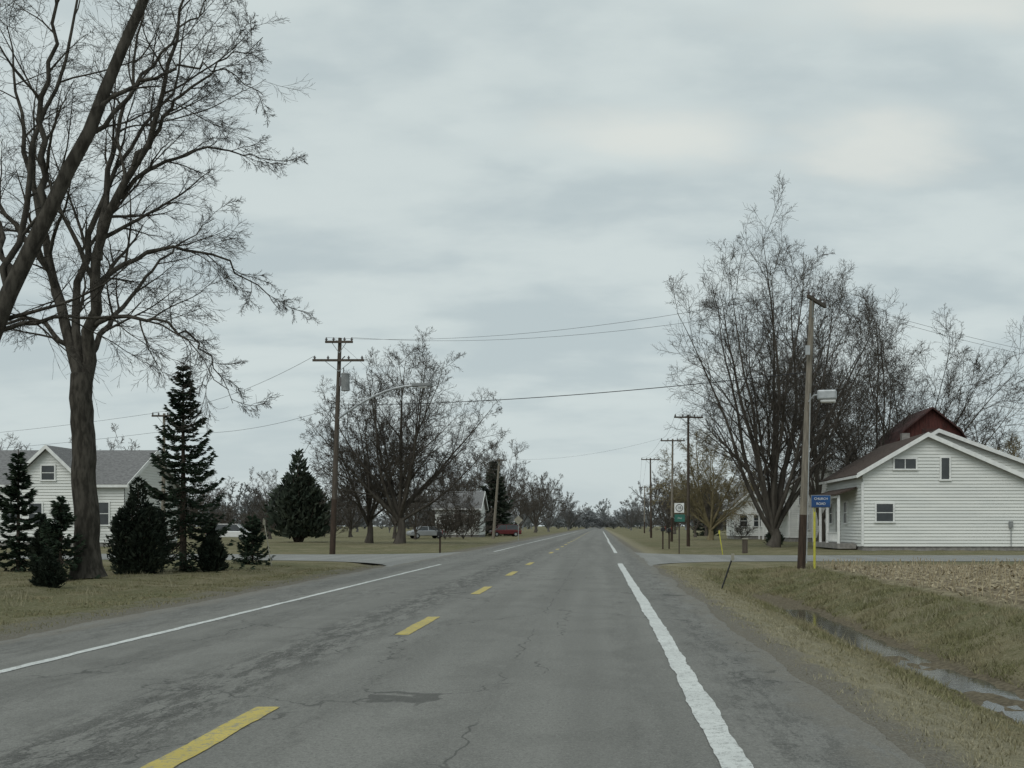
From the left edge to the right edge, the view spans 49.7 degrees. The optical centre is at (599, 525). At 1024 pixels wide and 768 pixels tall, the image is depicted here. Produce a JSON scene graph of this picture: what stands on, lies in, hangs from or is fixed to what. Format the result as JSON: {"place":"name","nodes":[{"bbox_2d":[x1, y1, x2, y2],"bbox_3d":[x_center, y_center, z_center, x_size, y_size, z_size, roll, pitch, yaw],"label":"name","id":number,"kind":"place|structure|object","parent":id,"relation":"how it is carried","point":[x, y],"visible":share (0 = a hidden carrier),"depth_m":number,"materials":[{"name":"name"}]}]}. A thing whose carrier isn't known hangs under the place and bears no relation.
{"place":"outdoors","nodes":[
{"label":"outdoors","id":0,"kind":"place"},
{"bbox_2d":[0,527,925,767],"bbox_3d":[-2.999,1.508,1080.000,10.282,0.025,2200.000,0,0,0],"label":"road","id":1,"kind":"structure","parent":0,"point":[554,659],"depth_m":10.65,"materials":[{"name":"asphalt"}]},
{"bbox_2d":[141,532,588,767],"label":"road centre line","id":2,"kind":"object","parent":1,"relation":"on","point":[174,758],"visible":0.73,"depth_m":7.89,"materials":[{"name":"yellow paint"}]},
{"bbox_2d":[0,531,753,767],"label":"road edge line","id":3,"kind":"object","parent":1,"relation":"on","point":[726,748],"visible":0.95,"depth_m":10.80,"materials":[{"name":"white paint"}]},
{"bbox_2d":[0,526,1023,767],"bbox_3d":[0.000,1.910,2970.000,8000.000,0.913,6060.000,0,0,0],"label":"ground","id":4,"kind":"structure","parent":0,"point":[635,539],"depth_m":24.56,"materials":[{"name":"plant"}]},
{"bbox_2d":[0,449,44,572],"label":"spruce tree","id":5,"kind":"object","parent":4,"relation":"on","point":[12,491],"visible":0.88,"depth_m":36.32,"materials":[{"name":"plant"}]},
{"bbox_2d":[27,513,57,573],"bbox_3d":[-16.697,0.589,33.027,0.866,1.988,0.946,0,0,28],"label":"yew shrub","id":6,"kind":"object","parent":4,"relation":"on","point":[36,547],"visible":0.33,"depth_m":32.80,"materials":[{"name":"plant"}]},
{"bbox_2d":[28,546,65,587],"bbox_3d":[-13.803,1.071,27.501,0.944,1.153,0.793,0,0,0],"label":"yew shrub","id":7,"kind":"object","parent":4,"relation":"on","point":[47,571],"visible":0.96,"depth_m":27.35,"materials":[{"name":"plant"}]},
{"bbox_2d":[30,496,99,582],"bbox_3d":[-15.093,0.539,31.036,1.858,2.785,1.785,0,0,-19],"label":"spruce tree","id":8,"kind":"object","parent":4,"relation":"on","point":[50,533],"visible":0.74,"depth_m":30.93,"materials":[{"name":"plant"}]},
{"bbox_2d":[0,541,176,546],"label":"foundation","id":9,"kind":"object","parent":4,"relation":"on","point":[101,544],"depth_m":80.03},
{"bbox_2d":[19,445,73,546],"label":"siding","id":10,"kind":"object","parent":9,"relation":"on","point":[61,459],"visible":0.28,"depth_m":78.57,"materials":[{"name":"white"}]},
{"bbox_2d":[27,502,43,524],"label":"window trim","id":11,"kind":"structure","parent":10,"relation":"attached to","point":[42,507],"depth_m":78.48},
{"bbox_2d":[29,504,40,522],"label":"window glass","id":12,"kind":"object","parent":11,"relation":"in","point":[38,510],"visible":0.36,"depth_m":78.53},
{"bbox_2d":[39,464,56,480],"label":"window trim","id":13,"kind":"structure","parent":10,"relation":"attached to","point":[41,465],"depth_m":78.48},
{"bbox_2d":[42,466,53,479],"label":"window glass","id":14,"kind":"object","parent":13,"relation":"in","point":[47,476],"visible":1,"depth_m":78.53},
{"bbox_2d":[0,461,177,542],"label":"siding","id":15,"kind":"object","parent":9,"relation":"on","point":[116,497],"visible":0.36,"depth_m":79.99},
{"bbox_2d":[0,450,179,487],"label":"roof","id":16,"kind":"structure","parent":15,"relation":"on","point":[118,467],"depth_m":82.78,"materials":[{"name":"grey"}]},
{"bbox_2d":[0,451,180,487],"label":"fascia","id":17,"kind":"structure","parent":16,"relation":"attached to","point":[145,465],"depth_m":81.18,"materials":[{"name":"wood"}]},
{"bbox_2d":[99,501,110,525],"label":"window trim","id":18,"kind":"structure","parent":15,"relation":"attached to","point":[108,502],"depth_m":79.89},
{"bbox_2d":[99,503,107,524],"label":"window glass","id":19,"kind":"object","parent":18,"relation":"in","point":[103,507],"visible":0.64,"depth_m":79.93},
{"bbox_2d":[0,0,276,440],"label":"bare maple tree","id":20,"kind":"object","parent":4,"relation":"on","point":[14,276],"visible":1,"depth_m":24.09,"materials":[{"name":"brown plant"}]},
{"bbox_2d":[103,475,174,574],"bbox_3d":[-14.878,-0.001,35.454,2.160,3.304,2.143,0,0,0],"label":"yew shrub","id":21,"kind":"object","parent":4,"relation":"on","point":[138,535],"visible":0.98,"depth_m":35.06,"materials":[{"name":"plant"}]},
{"bbox_2d":[0,0,320,578],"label":"bare maple tree","id":22,"kind":"object","parent":4,"relation":"on","point":[84,491],"visible":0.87,"depth_m":32.00,"materials":[{"name":"brown plant"}]},
{"bbox_2d":[152,412,169,517],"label":"utility pole","id":23,"kind":"object","parent":4,"relation":"on","point":[163,438],"visible":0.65,"depth_m":77.89,"materials":[{"name":"brown wood"}]},
{"bbox_2d":[0,423,377,539],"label":"yard tree row","id":24,"kind":"object","parent":4,"relation":"on","point":[259,507],"visible":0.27,"depth_m":128.86,"materials":[{"name":"brown plant"}]},
{"bbox_2d":[0,562,380,634],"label":"lawn grass","id":25,"kind":"structure","parent":4,"relation":"on","point":[179,589],"depth_m":28.29,"materials":[{"name":"plant"}]},
{"bbox_2d":[141,366,255,572],"bbox_3d":[-14.288,-1.843,37.893,3.570,7.772,3.908,0,0,39],"label":"spruce tree","id":26,"kind":"object","parent":4,"relation":"on","point":[202,521],"visible":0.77,"depth_m":37.87,"materials":[{"name":"plant"}]},
{"bbox_2d":[196,519,229,571],"bbox_3d":[-13.348,0.715,37.979,1.208,1.927,1.079,0,0,0],"label":"yew shrub","id":27,"kind":"object","parent":4,"relation":"on","point":[212,552],"visible":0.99,"depth_m":37.77,"materials":[{"name":"plant"}]},
{"bbox_2d":[205,524,248,540],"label":"parked car","id":28,"kind":"object","parent":4,"relation":"on","point":[234,531],"visible":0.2,"depth_m":112.23,"materials":[{"name":"white paint"}]},
{"bbox_2d":[229,514,275,565],"bbox_3d":[-13.920,0.728,43.961,2.022,2.400,1.929,0,0,0],"label":"spruce tree","id":29,"kind":"object","parent":4,"relation":"on","point":[251,539],"visible":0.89,"depth_m":43.86,"materials":[{"name":"plant"}]},
{"bbox_2d":[263,518,271,565],"bbox_3d":[-12.975,0.757,42.990,0.390,2.107,0.060,0,0,0],"label":"marker post","id":30,"kind":"object","parent":4,"relation":"on","point":[267,540],"visible":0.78,"depth_m":42.98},
{"bbox_2d":[261,448,337,541],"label":"pine tree","id":31,"kind":"object","parent":4,"relation":"on","point":[300,514],"visible":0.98,"depth_m":102.76,"materials":[{"name":"plant"}]},
{"bbox_2d":[177,481,433,532],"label":"distant tree row","id":32,"kind":"object","parent":4,"relation":"on","point":[387,520],"visible":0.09,"depth_m":271.44,"materials":[{"name":"plant"}]},
{"bbox_2d":[312,337,431,553],"bbox_3d":[-12.314,-4.209,59.619,6.623,12.109,0.641,0,0,8],"label":"utility pole","id":33,"kind":"object","parent":4,"relation":"on","point":[343,380],"visible":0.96,"depth_m":59.87,"materials":[{"name":"wood"}]},
{"bbox_2d":[7,356,334,447],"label":"overhead wire","id":34,"kind":"object","parent":33,"relation":"attached to","point":[186,407],"visible":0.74,"depth_m":71.46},
{"bbox_2d":[262,401,335,519],"bbox_3d":[-16.925,-2.750,59.999,5.169,8.312,0.022,0,0,0],"label":"guy wire","id":35,"kind":"object","parent":33,"relation":"attached to","point":[298,461],"visible":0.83,"depth_m":59.99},
{"bbox_2d":[334,338,660,459],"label":"overhead wire","id":36,"kind":"object","parent":33,"relation":"attached to","point":[489,456],"visible":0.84,"depth_m":112.78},
{"bbox_2d":[327,290,822,340],"bbox_3d":[-2.986,-9.370,50.698,29.890,1.773,1.983,0,0,41],"label":"overhead wire","id":37,"kind":"object","parent":33,"relation":"attached to","point":[581,327],"visible":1,"depth_m":48.17,"materials":[{"name":"metal"}]},
{"bbox_2d":[362,372,805,404],"bbox_3d":[-3.251,-6.163,50.499,29.146,0.907,0.031,0,0,41],"label":"overhead wire","id":38,"kind":"object","parent":33,"relation":"attached to","point":[593,393],"visible":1,"depth_m":47.63,"materials":[{"name":"metal"}]},
{"bbox_2d":[309,392,450,542],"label":"bare oak tree","id":39,"kind":"object","parent":4,"relation":"on","point":[369,517],"visible":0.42,"depth_m":97.99,"materials":[{"name":"brown plant"}]},
{"bbox_2d":[300,325,510,543],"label":"bare oak tree","id":40,"kind":"object","parent":4,"relation":"on","point":[394,509],"visible":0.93,"depth_m":94.11,"materials":[{"name":"brown plant"}]},
{"bbox_2d":[406,526,445,538],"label":"parked car","id":41,"kind":"object","parent":4,"relation":"on","point":[424,531],"visible":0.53,"depth_m":133.22,"materials":[{"name":"silver paint"}]},
{"bbox_2d":[437,530,442,552],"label":"mailbox","id":42,"kind":"object","parent":4,"relation":"on","point":[439,533],"visible":0.92,"depth_m":65.95,"materials":[{"name":"black paint"}]},
{"bbox_2d":[187,483,730,529],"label":"distant woodland","id":43,"kind":"object","parent":4,"relation":"on","point":[528,520],"visible":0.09,"depth_m":439.85,"materials":[{"name":"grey plant"}]},
{"bbox_2d":[435,503,485,534],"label":"siding","id":44,"kind":"object","parent":4,"relation":"on","point":[482,519],"visible":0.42,"depth_m":149.99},
{"bbox_2d":[432,491,487,509],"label":"roof","id":45,"kind":"structure","parent":44,"relation":"on","point":[478,496],"depth_m":152.08,"materials":[{"name":"grey"}]},
{"bbox_2d":[433,492,488,510],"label":"fascia","id":46,"kind":"structure","parent":45,"relation":"attached to","point":[472,508],"depth_m":149.56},
{"bbox_2d":[443,534,484,536],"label":"foundation","id":47,"kind":"object","parent":4,"relation":"on","point":[467,536],"visible":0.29,"depth_m":150.03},
{"bbox_2d":[365,431,568,538],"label":"roadside tree row","id":48,"kind":"object","parent":4,"relation":"on","point":[516,495],"visible":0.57,"depth_m":181.80,"materials":[{"name":"brown plant"}]},
{"bbox_2d":[178,499,768,538],"bbox_3d":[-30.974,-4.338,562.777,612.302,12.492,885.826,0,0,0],"label":"underbrush","id":49,"kind":"object","parent":4,"relation":"on","point":[454,522],"visible":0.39,"depth_m":160.56,"materials":[{"name":"brown plant"}]},
{"bbox_2d":[492,459,503,537],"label":"utility pole","id":50,"kind":"object","parent":4,"relation":"on","point":[495,507],"visible":0.88,"depth_m":134.87,"materials":[{"name":"brown wood"}]},
{"bbox_2d":[480,462,516,535],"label":"pine tree","id":51,"kind":"object","parent":4,"relation":"on","point":[503,509],"visible":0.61,"depth_m":171.35,"materials":[{"name":"plant"}]},
{"bbox_2d":[489,525,521,536],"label":"parked car","id":52,"kind":"object","parent":4,"relation":"on","point":[512,530],"visible":0.81,"depth_m":159.33,"materials":[{"name":"red paint"}]},
{"bbox_2d":[0,563,1023,675],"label":"dead weeds","id":53,"kind":"object","parent":4,"relation":"on","point":[800,574],"visible":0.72,"depth_m":24.33,"materials":[{"name":"brown plant"}]},
{"bbox_2d":[514,516,522,539],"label":"warning sign","id":54,"kind":"object","parent":4,"relation":"on","point":[518,520],"visible":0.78,"depth_m":119.93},
{"bbox_2d":[517,471,589,531],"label":"roadside tree row","id":55,"kind":"object","parent":4,"relation":"on","point":[548,513],"visible":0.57,"depth_m":326.34,"materials":[{"name":"plant"}]},
{"bbox_2d":[618,477,667,531],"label":"roadside tree row","id":56,"kind":"object","parent":4,"relation":"on","point":[638,511],"visible":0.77,"depth_m":304.89,"materials":[{"name":"plant"}]},
{"bbox_2d":[639,486,649,532],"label":"utility pole","id":57,"kind":"object","parent":4,"relation":"on","point":[644,506],"visible":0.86,"depth_m":234.87,"materials":[{"name":"brown wood"}]},
{"bbox_2d":[641,458,659,537],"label":"utility pole","id":58,"kind":"object","parent":4,"relation":"on","point":[650,459],"visible":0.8,"depth_m":141.88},
{"bbox_2d":[661,527,664,548],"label":"mailbox","id":59,"kind":"object","parent":4,"relation":"on","point":[662,529],"visible":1,"depth_m":76.95,"materials":[{"name":"black paint"}]},
{"bbox_2d":[667,527,671,548],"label":"mailbox","id":60,"kind":"object","parent":4,"relation":"on","point":[669,530],"visible":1,"depth_m":77.95,"materials":[{"name":"black paint"}]},
{"bbox_2d":[661,438,684,541],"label":"utility pole","id":61,"kind":"object","parent":4,"relation":"on","point":[671,525],"visible":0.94,"depth_m":108.89,"materials":[{"name":"brown wood"}]},
{"bbox_2d":[674,502,684,553],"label":"route marker sign","id":62,"kind":"object","parent":4,"relation":"on","point":[679,509],"visible":1,"depth_m":65.94,"materials":[{"name":"metal"}]},
{"bbox_2d":[674,414,702,546],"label":"utility pole","id":63,"kind":"object","parent":4,"relation":"on","point":[688,495],"visible":0.74,"depth_m":85.90,"materials":[{"name":"wood"}]},
{"bbox_2d":[640,419,698,477],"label":"overhead wire","id":64,"kind":"object","parent":63,"relation":"attached to","point":[664,443],"visible":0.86,"depth_m":119.85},
{"bbox_2d":[643,429,760,539],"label":"willow tree","id":65,"kind":"object","parent":4,"relation":"on","point":[711,525],"visible":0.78,"depth_m":119.53,"materials":[{"name":"brown plant"}]},
{"bbox_2d":[690,486,718,535],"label":"pine tree","id":66,"kind":"object","parent":4,"relation":"on","point":[702,532],"visible":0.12,"depth_m":171.81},
{"bbox_2d":[638,440,791,536],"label":"roadside tree row","id":67,"kind":"object","parent":4,"relation":"on","point":[665,505],"visible":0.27,"depth_m":165.12,"materials":[{"name":"brown plant"}]},
{"bbox_2d":[721,554,733,588],"bbox_3d":[3.560,1.392,31.025,0.464,1.227,0.066,0,0,-4],"label":"marker post","id":68,"kind":"object","parent":4,"relation":"on","point":[732,557],"visible":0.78,"depth_m":31.01,"materials":[{"name":"black paint"}]},
{"bbox_2d":[723,492,765,538],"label":"white cottage","id":69,"kind":"structure","parent":4,"relation":"on","point":[753,522],"depth_m":127.97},
{"bbox_2d":[740,515,746,525],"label":"window glass","id":70,"kind":"structure","parent":69,"relation":"in","point":[742,518],"depth_m":127.93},
{"bbox_2d":[754,515,760,525],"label":"window glass","id":71,"kind":"structure","parent":69,"relation":"in","point":[755,519],"depth_m":127.93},
{"bbox_2d":[742,538,747,552],"bbox_3d":[8.300,1.134,63.000,0.360,0.850,0.300,0,0,0],"label":"utility pedestal","id":72,"kind":"object","parent":4,"relation":"on","point":[744,545],"visible":0.94,"depth_m":62.88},
{"bbox_2d":[764,531,784,544],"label":"yew shrub","id":73,"kind":"object","parent":4,"relation":"on","point":[768,536],"visible":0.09,"depth_m":91.75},
{"bbox_2d":[655,170,907,547],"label":"bare elm tree","id":74,"kind":"object","parent":4,"relation":"on","point":[772,499],"visible":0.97,"depth_m":79.36,"materials":[{"name":"brown plant"}]},
{"bbox_2d":[757,462,834,541],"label":"white farmhouse","id":75,"kind":"object","parent":4,"relation":"on","point":[789,528],"visible":0.15,"depth_m":107.98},
{"bbox_2d":[797,290,836,568],"bbox_3d":[8.086,-3.359,41.007,1.485,10.497,1.754,0,0,-12],"label":"utility pole","id":76,"kind":"object","parent":4,"relation":"on","point":[826,396],"visible":0.98,"depth_m":40.92,"materials":[{"name":"brown wood"}]},
{"bbox_2d":[676,291,823,413],"bbox_3d":[7.224,-8.442,63.012,2.121,0.572,45.805,0,0,-1],"label":"overhead wire","id":77,"kind":"object","parent":76,"relation":"attached to","point":[771,357],"visible":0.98,"depth_m":52.03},
{"bbox_2d":[814,293,1023,408],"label":"overhead wire","id":78,"kind":"object","parent":76,"relation":"attached to","point":[919,328],"visible":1,"depth_m":44.94,"materials":[{"name":"metal"}]},
{"bbox_2d":[811,495,830,569],"bbox_3d":[8.020,0.329,39.981,0.720,2.910,0.127,0,0,0],"label":"street name sign","id":79,"kind":"object","parent":4,"relation":"on","point":[820,501],"visible":1,"depth_m":39.95,"materials":[{"name":"metal"}]},
{"bbox_2d":[751,281,917,541],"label":"bare elm tree","id":80,"kind":"object","parent":4,"relation":"on","point":[817,487],"visible":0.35,"depth_m":97.01,"materials":[{"name":"brown plant"}]},
{"bbox_2d":[736,303,1023,467],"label":"bare maple tree","id":81,"kind":"object","parent":4,"relation":"on","point":[959,394],"visible":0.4,"depth_m":103.11,"materials":[{"name":"brown plant"}]},
{"bbox_2d":[780,285,1012,473],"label":"bare elm tree","id":82,"kind":"object","parent":4,"relation":"on","point":[899,382],"visible":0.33,"depth_m":99.34,"materials":[{"name":"brown plant"}]},
{"bbox_2d":[809,410,1023,471],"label":"yard tree row","id":83,"kind":"object","parent":4,"relation":"on","point":[996,434],"visible":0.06,"depth_m":128.24,"materials":[{"name":"brown plant"}]},
{"bbox_2d":[816,557,1023,605],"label":"corn stubble","id":84,"kind":"object","parent":4,"relation":"on","point":[946,571],"visible":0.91,"depth_m":34.38,"materials":[{"name":"plant"}]},
{"bbox_2d":[874,407,966,449],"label":"red barn","id":85,"kind":"structure","parent":4,"relation":"on","point":[932,418],"depth_m":97.00,"materials":[{"name":"wood"}]},
{"bbox_2d":[922,428,939,433],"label":"loft door","id":86,"kind":"structure","parent":85,"relation":"in","point":[926,429],"depth_m":96.95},
{"bbox_2d":[853,546,1023,550],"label":"foundation","id":87,"kind":"object","parent":4,"relation":"on","point":[949,548],"visible":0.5,"depth_m":70.03,"materials":[{"name":"concrete"}]},
{"bbox_2d":[826,482,863,545],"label":"corner boards","id":88,"kind":"object","parent":87,"relation":"on","point":[862,513],"visible":0.71,"depth_m":69.92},
{"bbox_2d":[826,437,1023,545],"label":"siding","id":89,"kind":"object","parent":87,"relation":"on","point":[975,501],"visible":0.86,"depth_m":69.97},
{"bbox_2d":[829,502,832,524],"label":"window trim","id":90,"kind":"structure","parent":89,"relation":"attached to","point":[832,514],"depth_m":78.69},
{"bbox_2d":[830,504,831,522],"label":"window glass","id":91,"kind":"object","parent":90,"relation":"in","point":[831,514],"visible":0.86,"depth_m":79.02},
{"bbox_2d":[843,501,848,524],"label":"window trim","id":92,"kind":"structure","parent":89,"relation":"attached to","point":[846,523],"depth_m":74.01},
{"bbox_2d":[844,502,845,522],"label":"window glass","id":93,"kind":"object","parent":92,"relation":"in","point":[844,511],"visible":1,"depth_m":74.67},
{"bbox_2d":[819,433,925,481],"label":"roof","id":94,"kind":"structure","parent":89,"relation":"on","point":[875,456],"depth_m":74.92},
{"bbox_2d":[900,433,909,439],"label":"chimney","id":95,"kind":"object","parent":94,"relation":"on","point":[903,436],"visible":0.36,"depth_m":78.72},
{"bbox_2d":[819,432,1023,484],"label":"fascia","id":96,"kind":"structure","parent":94,"relation":"attached to","point":[948,443],"depth_m":69.52,"materials":[{"name":"wood"}]},
{"bbox_2d":[874,502,894,522],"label":"window trim","id":97,"kind":"structure","parent":89,"relation":"attached to","point":[876,512],"depth_m":69.89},
{"bbox_2d":[877,504,892,520],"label":"window glass","id":98,"kind":"object","parent":97,"relation":"in","point":[884,508],"visible":1,"depth_m":69.93,"materials":[{"name":"glass"}]},
{"bbox_2d":[892,457,917,469],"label":"window trim","id":99,"kind":"structure","parent":89,"relation":"attached to","point":[905,458],"depth_m":69.89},
{"bbox_2d":[895,459,915,468],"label":"window glass","id":100,"kind":"object","parent":99,"relation":"in","point":[900,463],"visible":1,"depth_m":69.93,"materials":[{"name":"glass"}]},
{"bbox_2d":[939,456,951,480],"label":"window trim","id":101,"kind":"structure","parent":89,"relation":"attached to","point":[940,467],"depth_m":69.89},
{"bbox_2d":[942,458,948,478],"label":"window glass","id":102,"kind":"object","parent":101,"relation":"in","point":[945,468],"visible":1,"depth_m":69.93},
{"bbox_2d":[1009,521,1012,545],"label":"electric meter","id":103,"kind":"object","parent":89,"relation":"attached to","point":[1011,524],"visible":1,"depth_m":69.80,"materials":[{"name":"metal"}]},
{"bbox_2d":[910,429,1023,473],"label":"roof","id":104,"kind":"structure","parent":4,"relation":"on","point":[1010,461],"depth_m":81.56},
{"bbox_2d":[994,433,1021,456],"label":"willow tree","id":105,"kind":"object","parent":4,"relation":"on","point":[1014,448],"visible":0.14,"depth_m":118.81,"materials":[{"name":"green plant"}]},
{"bbox_2d":[0,0,1023,525],"label":"sky","id":106,"kind":"structure","parent":0,"point":[476,169],"materials":[{"name":"grey"}]},
{"bbox_2d":[14,552,1023,567],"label":"side road","id":107,"kind":"structure","parent":0,"point":[651,559],"depth_m":53.29,"materials":[{"name":"asphalt"}]},
{"bbox_2d":[812,542,855,548],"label":"porch floor","id":108,"kind":"structure","parent":0,"point":[840,545],"depth_m":71.63,"materials":[{"name":"concrete"}]},
{"bbox_2d":[819,495,839,542],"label":"porch posts","id":109,"kind":"object","parent":108,"relation":"on","point":[833,536],"visible":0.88,"depth_m":73.98,"materials":[{"name":"wood"}]},
{"bbox_2d":[810,487,856,497],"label":"porch roof","id":110,"kind":"structure","parent":109,"relation":"on","point":[835,492],"depth_m":73.23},
{"bbox_2d":[660,566,1023,767],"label":"verge grass","id":111,"kind":"structure","parent":0,"point":[858,667],"depth_m":11.77,"materials":[{"name":"plant"}]},
{"bbox_2d":[786,610,1023,723],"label":"ditch water","id":112,"kind":"structure","parent":0,"point":[958,681],"depth_m":17.98,"materials":[{"name":"grey liquid"}]}
]}

